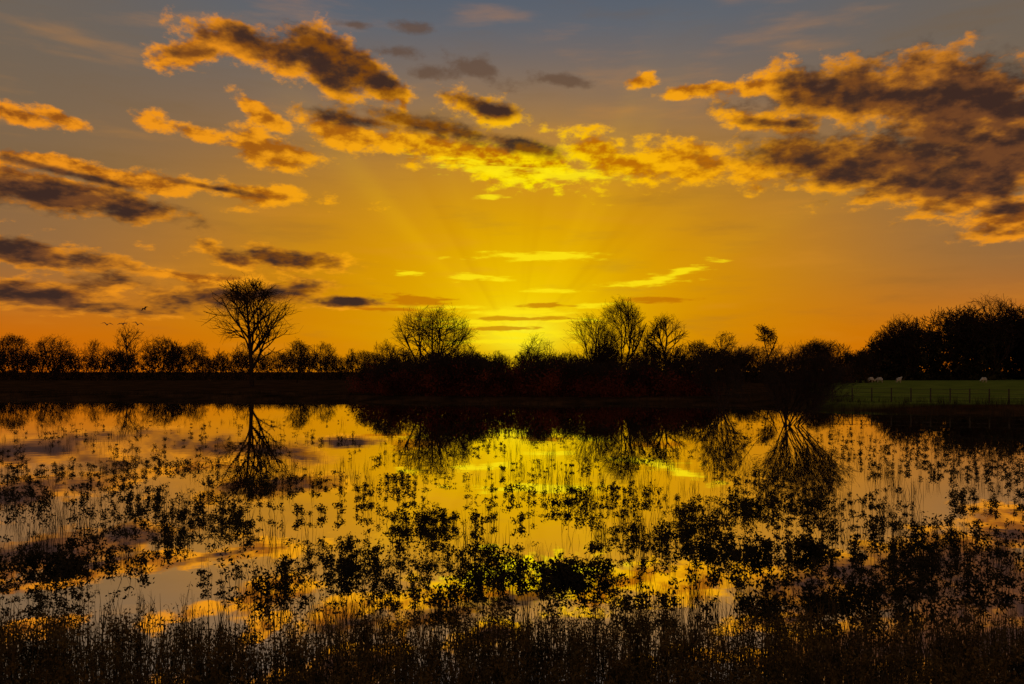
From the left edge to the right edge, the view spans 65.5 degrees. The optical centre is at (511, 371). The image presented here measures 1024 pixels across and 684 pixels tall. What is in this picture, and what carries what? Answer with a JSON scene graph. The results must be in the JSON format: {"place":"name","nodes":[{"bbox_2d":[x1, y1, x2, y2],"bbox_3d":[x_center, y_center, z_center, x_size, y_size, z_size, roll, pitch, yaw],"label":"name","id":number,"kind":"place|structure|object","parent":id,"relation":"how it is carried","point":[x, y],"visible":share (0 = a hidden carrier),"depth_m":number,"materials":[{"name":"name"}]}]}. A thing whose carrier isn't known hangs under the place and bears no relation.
{"place":"outdoors","nodes":[
{"label":"outdoors","id":0,"kind":"place"},
{"bbox_2d":[0,0,1023,371],"bbox_3d":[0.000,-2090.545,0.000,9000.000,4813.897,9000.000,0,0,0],"label":"sky","id":1,"kind":"structure","parent":0,"point":[504,176],"depth_m":4114.07,"materials":[{"name":"orange"}]},
{"bbox_2d":[0,400,1023,683],"bbox_3d":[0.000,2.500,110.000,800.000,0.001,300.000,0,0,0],"label":"water","id":2,"kind":"structure","parent":0,"point":[166,578],"depth_m":15.84,"materials":[{"name":"liquid"}]},
{"bbox_2d":[0,417,1023,630],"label":"water weeds","id":3,"kind":"object","parent":2,"relation":"in","point":[560,572],"visible":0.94,"depth_m":10.87,"materials":[{"name":"black plant"}]},
{"bbox_2d":[0,578,1023,683],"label":"bank vegetation","id":4,"kind":"object","parent":2,"relation":"in","point":[57,646],"visible":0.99,"depth_m":6.46,"materials":[{"name":"black plant"}]},
{"bbox_2d":[0,386,1023,621],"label":"reeds","id":5,"kind":"object","parent":2,"relation":"in","point":[603,533],"visible":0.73,"depth_m":16.95,"materials":[{"name":"black plant"}]},
{"bbox_2d":[0,372,1023,413],"bbox_3d":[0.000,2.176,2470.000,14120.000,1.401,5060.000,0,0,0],"label":"ground","id":6,"kind":"structure","parent":0,"point":[979,388],"depth_m":77.94,"materials":[{"name":"black plant"}]},
{"bbox_2d":[0,333,33,379],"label":"hawthorn tree","id":7,"kind":"object","parent":6,"relation":"on","point":[13,341],"visible":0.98,"depth_m":190.19,"materials":[{"name":"black plant"}]},
{"bbox_2d":[31,335,77,379],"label":"hawthorn tree","id":8,"kind":"object","parent":6,"relation":"on","point":[43,352],"visible":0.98,"depth_m":198.99,"materials":[{"name":"black plant"}]},
{"bbox_2d":[80,339,107,379],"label":"hawthorn tree","id":9,"kind":"object","parent":6,"relation":"on","point":[93,350],"visible":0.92,"depth_m":204.68,"materials":[{"name":"black plant"}]},
{"bbox_2d":[112,325,146,379],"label":"alder tree","id":10,"kind":"object","parent":6,"relation":"on","point":[125,340],"visible":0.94,"depth_m":201.18,"materials":[{"name":"black plant"}]},
{"bbox_2d":[140,333,176,379],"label":"hawthorn tree","id":11,"kind":"object","parent":6,"relation":"on","point":[173,346],"visible":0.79,"depth_m":200.34,"materials":[{"name":"black plant"}]},
{"bbox_2d":[183,339,209,378],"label":"hawthorn tree","id":12,"kind":"object","parent":6,"relation":"on","point":[194,353],"visible":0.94,"depth_m":204.65,"materials":[{"name":"black plant"}]},
{"bbox_2d":[200,274,301,386],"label":"ash tree","id":13,"kind":"object","parent":6,"relation":"on","point":[247,302],"visible":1,"depth_m":108.48,"materials":[{"name":"black plant"}]},
{"bbox_2d":[0,339,503,380],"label":"distant treeline","id":14,"kind":"object","parent":6,"relation":"on","point":[28,365],"visible":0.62,"depth_m":206.51,"materials":[{"name":"black plant"}]},
{"bbox_2d":[284,338,312,382],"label":"hawthorn tree","id":15,"kind":"object","parent":6,"relation":"on","point":[301,355],"visible":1,"depth_m":149.55,"materials":[{"name":"black plant"}]},
{"bbox_2d":[309,341,337,380],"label":"hawthorn tree","id":16,"kind":"object","parent":6,"relation":"on","point":[326,359],"visible":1,"depth_m":190.52,"materials":[{"name":"black plant"}]},
{"bbox_2d":[369,339,399,368],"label":"alder tree","id":17,"kind":"object","parent":6,"relation":"on","point":[390,353],"visible":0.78,"depth_m":119.73,"materials":[{"name":"black plant"}]},
{"bbox_2d":[388,303,479,370],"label":"oak tree","id":18,"kind":"object","parent":6,"relation":"on","point":[426,329],"visible":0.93,"depth_m":96.20,"materials":[{"name":"black plant"}]},
{"bbox_2d":[456,345,481,362],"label":"alder tree","id":19,"kind":"object","parent":6,"relation":"on","point":[475,354],"visible":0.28,"depth_m":119.88,"materials":[{"name":"black plant"}]},
{"bbox_2d":[344,349,724,397],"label":"bank shrubs","id":20,"kind":"object","parent":6,"relation":"on","point":[437,377],"visible":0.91,"depth_m":69.11,"materials":[{"name":"black plant"}]},
{"bbox_2d":[515,333,558,371],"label":"alder tree","id":21,"kind":"object","parent":6,"relation":"on","point":[536,350],"visible":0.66,"depth_m":99.51,"materials":[{"name":"black plant"}]},
{"bbox_2d":[560,310,626,368],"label":"willow tree","id":22,"kind":"object","parent":6,"relation":"on","point":[601,348],"visible":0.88,"depth_m":103.13,"materials":[{"name":"black plant"}]},
{"bbox_2d":[352,339,885,382],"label":"hedgerow","id":23,"kind":"object","parent":6,"relation":"on","point":[866,367],"visible":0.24,"depth_m":152.88,"materials":[{"name":"black plant"}]},
{"bbox_2d":[599,294,647,370],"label":"poplar tree","id":24,"kind":"object","parent":6,"relation":"on","point":[631,325],"visible":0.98,"depth_m":105.91,"materials":[{"name":"black plant"}]},
{"bbox_2d":[630,324,659,368],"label":"willow tree","id":25,"kind":"object","parent":6,"relation":"on","point":[642,349],"visible":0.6,"depth_m":107.63,"materials":[{"name":"black plant"}]},
{"bbox_2d":[641,314,689,365],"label":"maple tree","id":26,"kind":"object","parent":6,"relation":"on","point":[656,329],"visible":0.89,"depth_m":109.67,"materials":[{"name":"black plant"}]},
{"bbox_2d":[687,339,711,374],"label":"hawthorn tree","id":27,"kind":"object","parent":6,"relation":"on","point":[700,344],"visible":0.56,"depth_m":139.59,"materials":[{"name":"black plant"}]},
{"bbox_2d":[692,342,748,409],"bbox_3d":[13.632,0.426,52.280,3.586,4.984,3.407,0,0,0],"label":"willow shrub","id":28,"kind":"object","parent":6,"relation":"on","point":[711,366],"visible":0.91,"depth_m":52.20,"materials":[{"name":"black plant"}]},
{"bbox_2d":[712,331,738,380],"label":"hawthorn tree","id":29,"kind":"object","parent":6,"relation":"on","point":[722,339],"visible":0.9,"depth_m":149.75,"materials":[{"name":"black plant"}]},
{"bbox_2d":[755,324,777,381],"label":"scots pine tree","id":30,"kind":"object","parent":6,"relation":"on","point":[769,334],"visible":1,"depth_m":149.51,"materials":[{"name":"black plant"}]},
{"bbox_2d":[722,343,861,425],"bbox_3d":[12.898,0.723,36.821,5.916,4.402,5.089,0,0,44],"label":"willow shrub","id":31,"kind":"object","parent":6,"relation":"on","point":[794,373],"visible":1,"depth_m":36.33,"materials":[{"name":"black plant"}]},
{"bbox_2d":[796,336,838,372],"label":"hawthorn tree","id":32,"kind":"object","parent":6,"relation":"on","point":[816,343],"visible":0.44,"depth_m":149.32,"materials":[{"name":"black plant"}]},
{"bbox_2d":[887,312,917,330],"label":"ash tree","id":33,"kind":"object","parent":6,"relation":"on","point":[898,322],"visible":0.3,"depth_m":213.97,"materials":[{"name":"black plant"}]},
{"bbox_2d":[832,387,1023,402],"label":"post and wire fence","id":34,"kind":"object","parent":6,"relation":"on","point":[930,397],"visible":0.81,"depth_m":55.22,"materials":[{"name":"brown wood"}]},
{"bbox_2d":[842,300,1023,379],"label":"woodland","id":35,"kind":"object","parent":6,"relation":"on","point":[970,343],"visible":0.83,"depth_m":199.10,"materials":[{"name":"black plant"}]},
{"bbox_2d":[958,291,1020,371],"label":"ash tree","id":36,"kind":"object","parent":6,"relation":"on","point":[1006,309],"visible":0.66,"depth_m":212.42,"materials":[{"name":"black plant"}]}
]}

